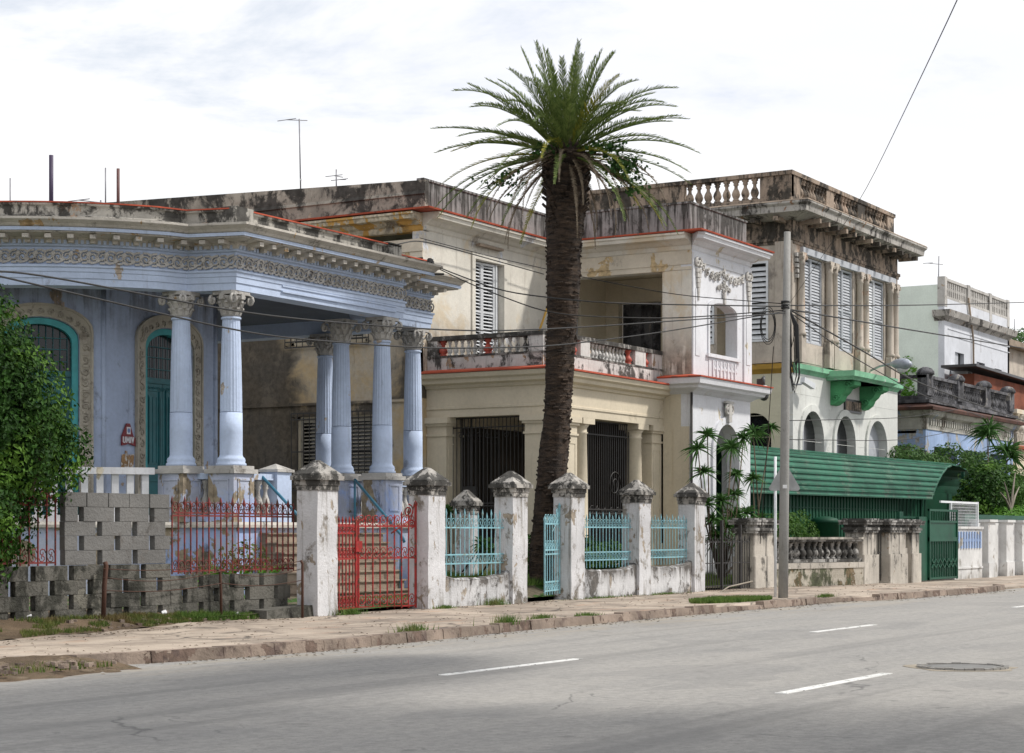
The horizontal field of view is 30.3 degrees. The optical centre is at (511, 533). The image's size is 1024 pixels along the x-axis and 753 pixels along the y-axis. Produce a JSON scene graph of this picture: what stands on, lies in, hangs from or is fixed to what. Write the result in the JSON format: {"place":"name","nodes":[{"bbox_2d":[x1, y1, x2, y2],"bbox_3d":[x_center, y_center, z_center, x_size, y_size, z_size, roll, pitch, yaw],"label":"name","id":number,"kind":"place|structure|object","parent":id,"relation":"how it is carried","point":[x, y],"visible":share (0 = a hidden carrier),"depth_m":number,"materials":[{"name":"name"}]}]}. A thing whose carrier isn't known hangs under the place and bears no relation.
{"place":"outdoors","nodes":[
{"label":"outdoors","id":0,"kind":"place"},
{"bbox_2d":[8,574,736,617],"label":"yard ground","id":1,"kind":"structure","parent":0,"point":[535,591],"depth_m":33.79,"materials":[{"name":"soil"}]},
{"bbox_2d":[0,200,468,607],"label":"blue house","id":2,"kind":"structure","parent":1,"relation":"on","point":[151,378],"depth_m":34.27,"materials":[{"name":"paint"}]},
{"bbox_2d":[2,302,93,514],"bbox_3d":[-8.486,-2.175,33.950,1.880,3.910,0.276,0,0,-22],"label":"door","id":3,"kind":"structure","parent":2,"relation":"in","point":[61,339],"depth_m":34.13,"materials":[{"name":"teal wood"}]},
{"bbox_2d":[49,155,52,200],"bbox_3d":[-9.172,-6.875,37.628,0.090,1.301,0.078,0,0,30],"label":"roof pipe","id":4,"kind":"object","parent":2,"relation":"on","point":[50,177],"visible":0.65,"depth_m":37.59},
{"bbox_2d":[121,423,135,445],"bbox_3d":[-7.065,-1.816,34.829,0.035,0.414,0.372,0,0,30],"label":"house sign","id":5,"kind":"object","parent":2,"relation":"attached to","point":[127,437],"visible":1,"depth_m":34.80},
{"bbox_2d":[135,315,203,493],"bbox_3d":[-6.565,-2.175,35.870,0.276,3.910,1.880,0,0,30],"label":"door","id":6,"kind":"structure","parent":2,"relation":"in","point":[152,343],"depth_m":35.74,"materials":[{"name":"teal wood"}]},
{"bbox_2d":[216,539,270,589],"bbox_3d":[-4.385,0.500,31.147,0.747,0.867,1.205,0,0,30],"label":"fern clump","id":7,"kind":"object","parent":1,"relation":"on","point":[240,551],"visible":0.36,"depth_m":31.05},
{"bbox_2d":[198,556,289,600],"bbox_3d":[-4.377,0.813,31.176,1.648,0.990,1.966,0,0,30],"label":"sword leaf plant","id":8,"kind":"object","parent":1,"relation":"on","point":[247,572],"visible":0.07,"depth_m":31.08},
{"bbox_2d":[106,177,774,573],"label":"cream house","id":9,"kind":"structure","parent":1,"relation":"on","point":[644,407],"depth_m":47.02,"materials":[{"name":"beige paint"}]},
{"bbox_2d":[284,334,370,348],"bbox_3d":[-4.434,-5.415,45.968,2.528,1.761,0.325,0,0,30],"label":"window","id":10,"kind":"structure","parent":9,"relation":"in","point":[362,338],"depth_m":46.15,"materials":[{"name":"grey glass"}]},
{"bbox_2d":[291,410,372,490],"bbox_3d":[-4.240,-1.990,45.854,2.578,1.911,0.325,0,0,30],"label":"window","id":11,"kind":"structure","parent":9,"relation":"in","point":[361,425],"depth_m":45.75,"materials":[{"name":"grey wood"}]},
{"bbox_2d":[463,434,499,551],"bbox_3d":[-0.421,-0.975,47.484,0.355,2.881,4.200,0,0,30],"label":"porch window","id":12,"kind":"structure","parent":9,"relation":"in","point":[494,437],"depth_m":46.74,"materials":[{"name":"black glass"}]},
{"bbox_2d":[471,243,506,353],"bbox_3d":[-0.630,-5.490,47.125,0.440,3.280,1.670,0,0,30],"label":"balcony door","id":13,"kind":"structure","parent":9,"relation":"in","point":[484,304],"depth_m":47.20,"materials":[{"name":"white wood"}]},
{"bbox_2d":[463,428,524,550],"bbox_3d":[-0.323,-1.070,47.455,0.065,3.060,4.550,0,0,30],"label":"porch door","id":14,"kind":"structure","parent":9,"relation":"in","point":[494,431],"depth_m":47.16,"materials":[{"name":"black metal"}]},
{"bbox_2d":[623,302,660,355],"bbox_3d":[3.621,-5.075,52.234,1.220,2.550,0.110,0,0,30],"label":"loggia door","id":15,"kind":"structure","parent":9,"relation":"in","point":[651,341],"depth_m":52.20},
{"bbox_2d":[449,490,482,575],"bbox_3d":[-0.916,0.315,37.970,0.490,2.371,0.530,0,0,30],"label":"gate post","id":16,"kind":"object","parent":1,"relation":"on","point":[468,501],"visible":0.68,"depth_m":37.83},
{"bbox_2d":[445,504,493,575],"bbox_3d":[-0.824,0.262,37.592,1.954,1.724,1.038,0,0,42],"label":"dracaena","id":17,"kind":"object","parent":1,"relation":"on","point":[449,509],"visible":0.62,"depth_m":37.34,"materials":[{"name":"green plant"}]},
{"bbox_2d":[430,38,699,586],"bbox_3d":[1.056,-4.349,37.596,5.606,10.828,5.188,0,0,30],"label":"date palm","id":18,"kind":"object","parent":1,"relation":"on","point":[563,121],"visible":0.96,"depth_m":37.32,"materials":[{"name":"green plant"}]},
{"bbox_2d":[471,138,658,205],"bbox_3d":[1.041,-7.070,37.037,3.685,1.366,1.576,0,0,3],"label":"climbing vine","id":19,"kind":"object","parent":18,"relation":"attached to","point":[626,164],"visible":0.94,"depth_m":36.92,"materials":[{"name":"green plant"}]},
{"bbox_2d":[527,534,621,574],"bbox_3d":[1.439,0.624,41.160,1.127,1.631,4.661,0,0,27],"label":"garden bush","id":20,"kind":"object","parent":1,"relation":"on","point":[602,548],"visible":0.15,"depth_m":41.31,"materials":[{"name":"green plant"}]},
{"bbox_2d":[676,426,754,578],"bbox_3d":[5.070,-0.692,45.872,1.217,3.826,3.761,0,0,30],"label":"dracaena","id":21,"kind":"object","parent":1,"relation":"on","point":[731,446],"visible":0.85,"depth_m":45.86,"materials":[{"name":"green plant"}]},
{"bbox_2d":[728,421,780,554],"bbox_3d":[6.257,-0.854,48.405,1.091,4.138,2.788,0,0,30],"label":"dracaena","id":22,"kind":"object","parent":1,"relation":"on","point":[754,474],"visible":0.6,"depth_m":48.27,"materials":[{"name":"green plant"}]},
{"bbox_2d":[586,169,927,457],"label":"shuttered house","id":23,"kind":"structure","parent":1,"relation":"on","point":[868,250],"depth_m":62.90,"materials":[{"name":"paint"}]},
{"bbox_2d":[750,261,767,341],"bbox_3d":[7.833,-7.500,61.473,1.300,2.800,0.355,0,0,30],"label":"louvred window","id":24,"kind":"structure","parent":23,"relation":"in","point":[759,268],"depth_m":61.28,"materials":[{"name":"wood"}]},
{"bbox_2d":[750,413,770,447],"bbox_3d":[7.910,-2.000,61.506,1.400,4.000,0.020,0,0,30],"label":"side window","id":25,"kind":"structure","parent":23,"relation":"in","point":[758,420],"depth_m":61.41,"materials":[{"name":"black glass"}]},
{"bbox_2d":[803,415,814,452],"bbox_3d":[9.636,-2.000,62.102,0.130,4.000,1.900,0,0,30],"label":"arched window","id":26,"kind":"structure","parent":23,"relation":"in","point":[808,430],"depth_m":62.44,"materials":[{"name":"grey glass"}]},
{"bbox_2d":[805,258,820,345],"bbox_3d":[9.690,-7.610,62.128,0.275,2.820,1.900,0,0,30],"label":"louvred window","id":27,"kind":"structure","parent":23,"relation":"in","point":[814,279],"depth_m":62.37,"materials":[{"name":"white wood"}]},
{"bbox_2d":[837,420,846,455],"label":"arched window","id":28,"kind":"structure","parent":23,"relation":"in","point":[841,433],"depth_m":65.06,"materials":[{"name":"grey glass"}]},
{"bbox_2d":[838,269,851,352],"bbox_3d":[11.162,-7.610,64.627,0.275,2.820,1.800,0,0,30],"label":"louvred window","id":29,"kind":"structure","parent":23,"relation":"in","point":[843,281],"depth_m":64.93,"materials":[{"name":"white wood"}]},
{"bbox_2d":[869,424,878,456],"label":"arched window","id":30,"kind":"structure","parent":23,"relation":"in","point":[873,434],"depth_m":67.83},
{"bbox_2d":[869,280,882,360],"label":"louvred window","id":31,"kind":"structure","parent":23,"relation":"in","point":[875,346],"depth_m":67.60,"materials":[{"name":"white wood"}]},
{"bbox_2d":[870,358,911,372],"bbox_3d":[12.671,-5.547,64.246,0.528,0.489,4.722,0,0,-7],"label":"street lamp","id":32,"kind":"object","parent":23,"relation":"attached to","point":[902,365],"visible":0.95,"depth_m":62.30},
{"bbox_2d":[768,509,819,562],"bbox_3d":[7.407,0.386,50.631,1.504,2.080,3.229,0,0,30],"label":"round shrub","id":33,"kind":"object","parent":1,"relation":"on","point":[797,523],"visible":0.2,"depth_m":50.72,"materials":[{"name":"green plant"}]},
{"bbox_2d":[809,516,838,536],"bbox_3d":[9.245,0.450,55.891,0.920,1.900,0.920,0,0,30],"label":"water tank","id":34,"kind":"object","parent":1,"relation":"on","point":[827,526],"visible":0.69,"depth_m":55.52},
{"bbox_2d":[900,356,916,395],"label":"distant tree","id":35,"kind":"object","parent":1,"relation":"on","point":[905,392],"visible":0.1,"depth_m":90.82,"materials":[{"name":"green plant"}]},
{"bbox_2d":[885,442,935,463],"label":"shrub","id":36,"kind":"object","parent":1,"relation":"on","point":[914,454],"visible":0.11,"depth_m":68.38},
{"bbox_2d":[898,276,1017,458],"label":"white house","id":37,"kind":"structure","parent":1,"relation":"on","point":[984,322],"depth_m":91.28,"materials":[{"name":"paint"}]},
{"bbox_2d":[898,367,1023,474],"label":"portico house","id":38,"kind":"structure","parent":1,"relation":"on","point":[982,393],"depth_m":78.05,"materials":[{"name":"paint"}]},
{"bbox_2d":[955,450,998,476],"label":"shrub","id":39,"kind":"object","parent":1,"relation":"on","point":[979,455],"visible":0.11,"depth_m":76.86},
{"bbox_2d":[941,364,1023,409],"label":"red annex","id":40,"kind":"object","parent":1,"relation":"on","point":[998,380],"visible":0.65,"depth_m":91.99,"materials":[{"name":"paint"}]},
{"bbox_2d":[953,460,1018,525],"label":"shrub","id":41,"kind":"object","parent":1,"relation":"on","point":[975,491],"visible":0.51,"depth_m":67.76,"materials":[{"name":"green plant"}]},
{"bbox_2d":[964,415,1014,473],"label":"dracaena","id":42,"kind":"object","parent":1,"relation":"on","point":[982,431],"visible":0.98,"depth_m":72.87,"materials":[{"name":"green plant"}]},
{"bbox_2d":[962,409,1023,482],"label":"beige house","id":43,"kind":"structure","parent":1,"relation":"on","point":[1019,433],"depth_m":87.32,"materials":[{"name":"paint"}]},
{"bbox_2d":[973,459,1023,511],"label":"shrub","id":44,"kind":"object","parent":1,"relation":"on","point":[1010,467],"visible":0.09,"depth_m":70.71,"materials":[{"name":"green plant"}]},
{"bbox_2d":[982,505,1023,515],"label":"shrub","id":45,"kind":"object","parent":1,"relation":"on","point":[1017,512],"visible":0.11,"depth_m":67.32,"materials":[{"name":"green plant"}]},
{"bbox_2d":[983,437,1023,472],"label":"dracaena","id":46,"kind":"object","parent":1,"relation":"on","point":[1012,453],"visible":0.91,"depth_m":73.90,"materials":[{"name":"green plant"}]},
{"bbox_2d":[1000,472,1018,512],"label":"bare stem","id":47,"kind":"object","parent":1,"relation":"on","point":[1009,502],"visible":0.66,"depth_m":67.81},
{"bbox_2d":[4,579,941,639],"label":"subsoil","id":48,"kind":"structure","parent":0,"point":[545,598],"depth_m":37.81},
{"bbox_2d":[716,444,971,572],"bbox_3d":[12.403,-0.587,62.909,1.563,3.974,25.800,0,0,30],"label":"green carport","id":49,"kind":"object","parent":48,"relation":"on","point":[839,486],"visible":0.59,"depth_m":59.07,"materials":[{"name":"metal"}]},
{"bbox_2d":[899,498,925,518],"bbox_3d":[13.501,0.083,64.003,0.066,2.633,3.060,0,0,30],"label":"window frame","id":50,"kind":"structure","parent":49,"relation":"in","point":[906,516],"depth_m":63.99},
{"bbox_2d":[896,509,957,580],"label":"green gate","id":51,"kind":"structure","parent":48,"relation":"on","point":[938,545],"depth_m":53.59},
{"bbox_2d":[930,441,975,473],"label":"shrub","id":52,"kind":"object","parent":48,"relation":"on","point":[955,454],"visible":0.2,"depth_m":75.08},
{"bbox_2d":[447,568,543,585],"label":"grass","id":53,"kind":"structure","parent":0,"point":[530,582],"depth_m":37.24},
{"bbox_2d":[0,583,992,658],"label":"sidewalk","id":54,"kind":"structure","parent":0,"point":[195,635],"depth_m":27.26,"materials":[{"name":"concrete"}]},
{"bbox_2d":[0,609,256,639],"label":"dirt verge","id":55,"kind":"structure","parent":54,"relation":"on","point":[12,628],"depth_m":24.83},
{"bbox_2d":[0,284,93,594],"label":"bush","id":56,"kind":"object","parent":55,"relation":"on","point":[33,434],"visible":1,"depth_m":25.05,"materials":[{"name":"green plant"}]},
{"bbox_2d":[101,561,108,618],"bbox_3d":[-5.640,0.831,26.145,0.088,0.888,0.120,0,0,30],"label":"wire post","id":57,"kind":"object","parent":55,"relation":"on","point":[104,593],"visible":0.84,"depth_m":26.11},
{"bbox_2d":[103,561,300,591],"bbox_3d":[-4.549,0.629,27.794,0.264,0.413,4.048,0,0,36],"label":"barbed wire","id":58,"kind":"object","parent":57,"relation":"attached to","point":[198,576],"visible":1,"depth_m":27.85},
{"bbox_2d":[0,610,212,637],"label":"weeds","id":59,"kind":"object","parent":55,"relation":"on","point":[50,622],"visible":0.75,"depth_m":25.71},
{"bbox_2d":[0,610,259,674],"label":"rubble","id":60,"kind":"object","parent":55,"relation":"on","point":[66,663],"visible":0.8,"depth_m":19.03,"materials":[{"name":"stone"}]},
{"bbox_2d":[175,608,259,620],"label":"weeds","id":61,"kind":"object","parent":55,"relation":"on","point":[226,614],"visible":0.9,"depth_m":28.15,"materials":[{"name":"green plant"}]},
{"bbox_2d":[249,605,312,618],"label":"footing block","id":62,"kind":"structure","parent":55,"relation":"on","point":[286,611],"depth_m":29.22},
{"bbox_2d":[3,584,1014,663],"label":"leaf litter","id":63,"kind":"object","parent":54,"relation":"on","point":[467,618],"visible":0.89,"depth_m":28.30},
{"bbox_2d":[4,584,1017,663],"bbox_3d":[1.972,1.330,33.097,5.419,0.132,32.965,0,0,30],"label":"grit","id":64,"kind":"object","parent":54,"relation":"on","point":[483,620],"visible":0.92,"depth_m":28.76,"materials":[{"name":"stone"}]},
{"bbox_2d":[705,520,749,589],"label":"garden gate","id":65,"kind":"structure","parent":54,"relation":"on","point":[739,541],"depth_m":43.66,"materials":[{"name":"metal"}]},
{"bbox_2d":[760,231,799,597],"bbox_3d":[5.355,-2.260,37.769,0.790,7.522,0.203,0,0,12],"label":"utility pole","id":66,"kind":"object","parent":54,"relation":"on","point":[787,366],"visible":0.98,"depth_m":37.69,"materials":[{"name":"concrete"}]},
{"bbox_2d":[0,275,784,348],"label":"cable","id":67,"kind":"object","parent":66,"relation":"attached to","point":[22,281],"visible":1,"depth_m":24.16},
{"bbox_2d":[0,270,784,330],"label":"cable","id":68,"kind":"object","parent":66,"relation":"attached to","point":[1,271],"visible":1,"depth_m":24.03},
{"bbox_2d":[421,238,782,303],"bbox_3d":[1.149,-5.744,40.380,10.011,2.346,1.608,0,0,40],"label":"cable","id":69,"kind":"object","parent":66,"relation":"attached to","point":[610,282],"visible":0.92,"depth_m":38.59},
{"bbox_2d":[431,262,783,306],"bbox_3d":[1.601,-4.906,36.508,7.260,1.380,3.768,0,0,10],"label":"cable","id":70,"kind":"object","parent":66,"relation":"attached to","point":[609,302],"visible":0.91,"depth_m":35.89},
{"bbox_2d":[440,269,782,318],"bbox_3d":[1.699,-4.832,37.094,7.255,1.406,2.585,0,0,10],"label":"cable","id":71,"kind":"object","parent":66,"relation":"attached to","point":[608,316],"visible":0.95,"depth_m":36.66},
{"bbox_2d":[789,0,957,303],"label":"cable","id":72,"kind":"object","parent":66,"relation":"attached to","point":[897,125],"visible":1,"depth_m":19.24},
{"bbox_2d":[793,314,984,417],"bbox_3d":[10.537,-4.074,49.650,0.223,0.795,25.844,0,0,23],"label":"cable","id":73,"kind":"object","parent":66,"relation":"attached to","point":[875,369],"visible":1,"depth_m":44.48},
{"bbox_2d":[790,302,1023,305],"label":"cable","id":74,"kind":"object","parent":66,"relation":"attached to","point":[903,305],"visible":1,"depth_m":47.15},
{"bbox_2d":[791,310,1023,420],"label":"cable","id":75,"kind":"object","parent":66,"relation":"attached to","point":[891,367],"visible":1,"depth_m":45.70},
{"bbox_2d":[791,309,1023,348],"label":"cable","id":76,"kind":"object","parent":66,"relation":"attached to","point":[898,327],"visible":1,"depth_m":45.99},
{"bbox_2d":[769,457,799,596],"bbox_3d":[5.505,-0.025,38.228,0.620,3.050,0.077,0,0,0],"label":"warning sign","id":77,"kind":"object","parent":54,"relation":"on","point":[775,485],"visible":0.64,"depth_m":38.21,"materials":[{"name":"white metal"}]},
{"bbox_2d":[0,588,1023,752],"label":"road","id":78,"kind":"structure","parent":0,"point":[712,683],"depth_m":16.52,"materials":[{"name":"asphalt"}]},
{"bbox_2d":[0,655,140,681],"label":"dirt corner","id":79,"kind":"object","parent":78,"relation":"on","point":[67,672],"visible":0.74,"depth_m":19.08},
{"bbox_2d":[2,659,111,675],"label":"weeds","id":80,"kind":"object","parent":79,"relation":"on","point":[53,667],"visible":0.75,"depth_m":18.80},
{"bbox_2d":[437,658,579,675],"bbox_3d":[0.019,1.403,19.835,0.120,0.015,2.800,0,0,30],"label":"lane marking","id":81,"kind":"object","parent":78,"relation":"on","point":[480,670],"visible":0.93,"depth_m":19.66,"materials":[{"name":"paint"}]},
{"bbox_2d":[68,584,1004,664],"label":"kerb","id":82,"kind":"structure","parent":78,"relation":"on","point":[226,651],"depth_m":25.01,"materials":[{"name":"concrete"}]},
{"bbox_2d":[776,673,892,693],"bbox_3d":[3.042,1.403,17.677,0.120,0.015,2.750,0,0,30],"label":"lane marking","id":83,"kind":"object","parent":78,"relation":"on","point":[830,683],"visible":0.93,"depth_m":17.55,"materials":[{"name":"paint"}]},
{"bbox_2d":[903,662,1017,671],"bbox_3d":[4.618,1.395,19.622,1.195,0.050,1.043,0,0,30],"label":"manhole cover","id":84,"kind":"object","parent":78,"relation":"on","point":[963,667],"visible":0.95,"depth_m":19.52,"materials":[{"name":"metal"}]},
{"bbox_2d":[0,0,1023,342],"label":"sky","id":85,"kind":"structure","parent":0,"point":[186,98],"materials":[{"name":"white"}]},
{"bbox_2d":[705,570,731,587],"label":"grass","id":86,"kind":"structure","parent":0,"point":[716,579],"depth_m":45.23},
{"bbox_2d":[688,594,773,603],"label":"grass","id":87,"kind":"structure","parent":0,"point":[724,599],"depth_m":35.65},
{"bbox_2d":[904,575,1023,588],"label":"side pavement","id":88,"kind":"structure","parent":0,"point":[1012,582],"depth_m":52.90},
{"bbox_2d":[1009,339,1023,377],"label":"distant house","id":89,"kind":"structure","parent":0,"point":[1016,361],"depth_m":122.09,"materials":[{"name":"paint"}]},
{"bbox_3d":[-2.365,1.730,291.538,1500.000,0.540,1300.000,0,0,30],"label":"ground","id":90,"kind":"structure","parent":0,"visible":0},
{"bbox_2d":[0,492,289,628],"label":"block wall","id":91,"kind":"structure","parent":90,"relation":"on","point":[140,519],"depth_m":26.64,"materials":[{"name":"concrete"}]},
{"bbox_2d":[0,490,56,565],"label":"fence railing","id":92,"kind":"object","parent":91,"relation":"on","point":[37,552],"visible":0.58,"depth_m":25.43,"materials":[{"name":"red metal"}]},
{"bbox_2d":[171,496,294,573],"bbox_3d":[-4.229,0.025,28.883,0.046,1.150,2.969,0,0,30],"label":"fence railing","id":93,"kind":"object","parent":91,"relation":"on","point":[243,513],"visible":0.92,"depth_m":28.77,"materials":[{"name":"red metal"}]},
{"bbox_2d":[290,460,344,615],"bbox_3d":[-3.091,0.170,30.023,0.570,2.661,0.710,0,0,30],"label":"gate post","id":94,"kind":"object","parent":90,"relation":"on","point":[317,483],"visible":0.95,"depth_m":29.82,"materials":[{"name":"paint"}]},
{"bbox_2d":[337,516,361,611],"bbox_3d":[-2.762,0.480,30.977,0.099,1.600,1.426,0,0,17],"label":"gate leaf","id":95,"kind":"object","parent":94,"relation":"attached to","point":[356,547],"visible":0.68,"depth_m":31.23,"materials":[{"name":"red metal"}]},
{"bbox_2d":[402,467,451,608],"bbox_3d":[-1.472,0.179,32.771,0.570,2.641,0.710,0,0,30],"label":"gate post","id":96,"kind":"object","parent":90,"relation":"on","point":[427,488],"visible":0.97,"depth_m":32.56,"materials":[{"name":"paint"}]},
{"bbox_2d":[357,500,417,609],"bbox_3d":[-2.119,0.355,32.058,1.353,1.850,0.072,0,0,-45],"label":"gate leaf","id":97,"kind":"object","parent":96,"relation":"attached to","point":[409,522],"visible":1,"depth_m":32.08,"materials":[{"name":"red metal"}]},
{"bbox_2d":[445,570,509,606],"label":"wall","id":98,"kind":"structure","parent":90,"relation":"on","point":[465,591],"depth_m":33.95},
{"bbox_2d":[445,508,503,575],"bbox_3d":[-0.732,0.160,34.030,0.033,1.200,2.334,0,0,30],"label":"fence railing","id":99,"kind":"object","parent":98,"relation":"on","point":[491,554],"visible":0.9,"depth_m":34.09,"materials":[{"name":"blue metal"}]},
{"bbox_2d":[488,471,532,603],"bbox_3d":[-0.020,0.170,35.235,0.570,2.661,0.710,0,0,30],"label":"gate post","id":100,"kind":"object","parent":90,"relation":"on","point":[511,490],"visible":0.92,"depth_m":35.03,"materials":[{"name":"paint"}]},
{"bbox_2d":[548,473,589,599],"bbox_3d":[1.122,0.154,37.174,0.570,2.691,0.710,0,0,30],"label":"gate post","id":101,"kind":"object","parent":90,"relation":"on","point":[568,491],"visible":0.97,"depth_m":36.96,"materials":[{"name":"paint"}]},
{"bbox_2d":[543,503,560,595],"bbox_3d":[0.772,0.290,36.396,0.057,1.780,1.193,0,0,16],"label":"gate leaf","id":102,"kind":"object","parent":101,"relation":"attached to","point":[551,520],"visible":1,"depth_m":36.39,"materials":[{"name":"blue metal"}]},
{"bbox_2d":[585,563,636,597],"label":"wall","id":103,"kind":"structure","parent":90,"relation":"on","point":[620,581],"depth_m":38.47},
{"bbox_2d":[584,511,630,567],"bbox_3d":[1.882,0.130,38.467,0.033,1.140,2.434,0,0,30],"label":"fence railing","id":104,"kind":"object","parent":103,"relation":"on","point":[596,552],"visible":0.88,"depth_m":38.52,"materials":[{"name":"blue metal"}]},
{"bbox_2d":[617,480,655,594],"bbox_3d":[2.619,0.190,39.716,0.570,2.621,0.710,0,0,30],"label":"gate post","id":105,"kind":"object","parent":90,"relation":"on","point":[636,497],"visible":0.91,"depth_m":39.51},
{"bbox_2d":[651,560,691,594],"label":"wall","id":106,"kind":"structure","parent":90,"relation":"on","point":[677,578],"depth_m":40.94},
{"bbox_2d":[651,514,686,564],"bbox_3d":[3.316,0.130,40.901,0.033,1.100,2.184,0,0,30],"label":"fence railing","id":107,"kind":"object","parent":106,"relation":"on","point":[675,555],"visible":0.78,"depth_m":41.12,"materials":[{"name":"blue metal"}]},
{"bbox_2d":[674,483,709,591],"bbox_3d":[4.000,0.190,42.059,0.570,2.621,0.710,0,0,30],"label":"gate post","id":108,"kind":"object","parent":90,"relation":"on","point":[691,499],"visible":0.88,"depth_m":41.85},
{"bbox_2d":[727,518,778,588],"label":"fence pier","id":109,"kind":"structure","parent":90,"relation":"on","point":[761,564],"depth_m":44.80,"materials":[{"name":"stone"}]},
{"bbox_2d":[773,537,864,586],"bbox_3d":[7.510,0.794,46.985,3.715,1.392,0.420,0,0,-45],"label":"stone balustrade","id":110,"kind":"object","parent":90,"relation":"on","point":[834,560],"visible":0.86,"depth_m":47.07,"materials":[{"name":"stone"}]},
{"bbox_2d":[838,518,882,583],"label":"fence pier","id":111,"kind":"structure","parent":90,"relation":"on","point":[867,528],"depth_m":48.40,"materials":[{"name":"concrete"}]},
{"bbox_2d":[877,519,911,583],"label":"fence pier","id":112,"kind":"structure","parent":90,"relation":"on","point":[894,562],"depth_m":50.12,"materials":[{"name":"concrete"}]},
{"bbox_2d":[906,519,925,582],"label":"fence pier","id":113,"kind":"structure","parent":90,"relation":"on","point":[914,554],"depth_m":51.54,"materials":[{"name":"concrete"}]},
{"bbox_2d":[939,501,983,579],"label":"white fence wall","id":114,"kind":"structure","parent":90,"relation":"on","point":[970,552],"depth_m":56.35,"materials":[{"name":"concrete"}]},
{"bbox_2d":[962,514,1023,577],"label":"pillared wall","id":115,"kind":"structure","parent":90,"relation":"on","point":[1002,545],"depth_m":59.33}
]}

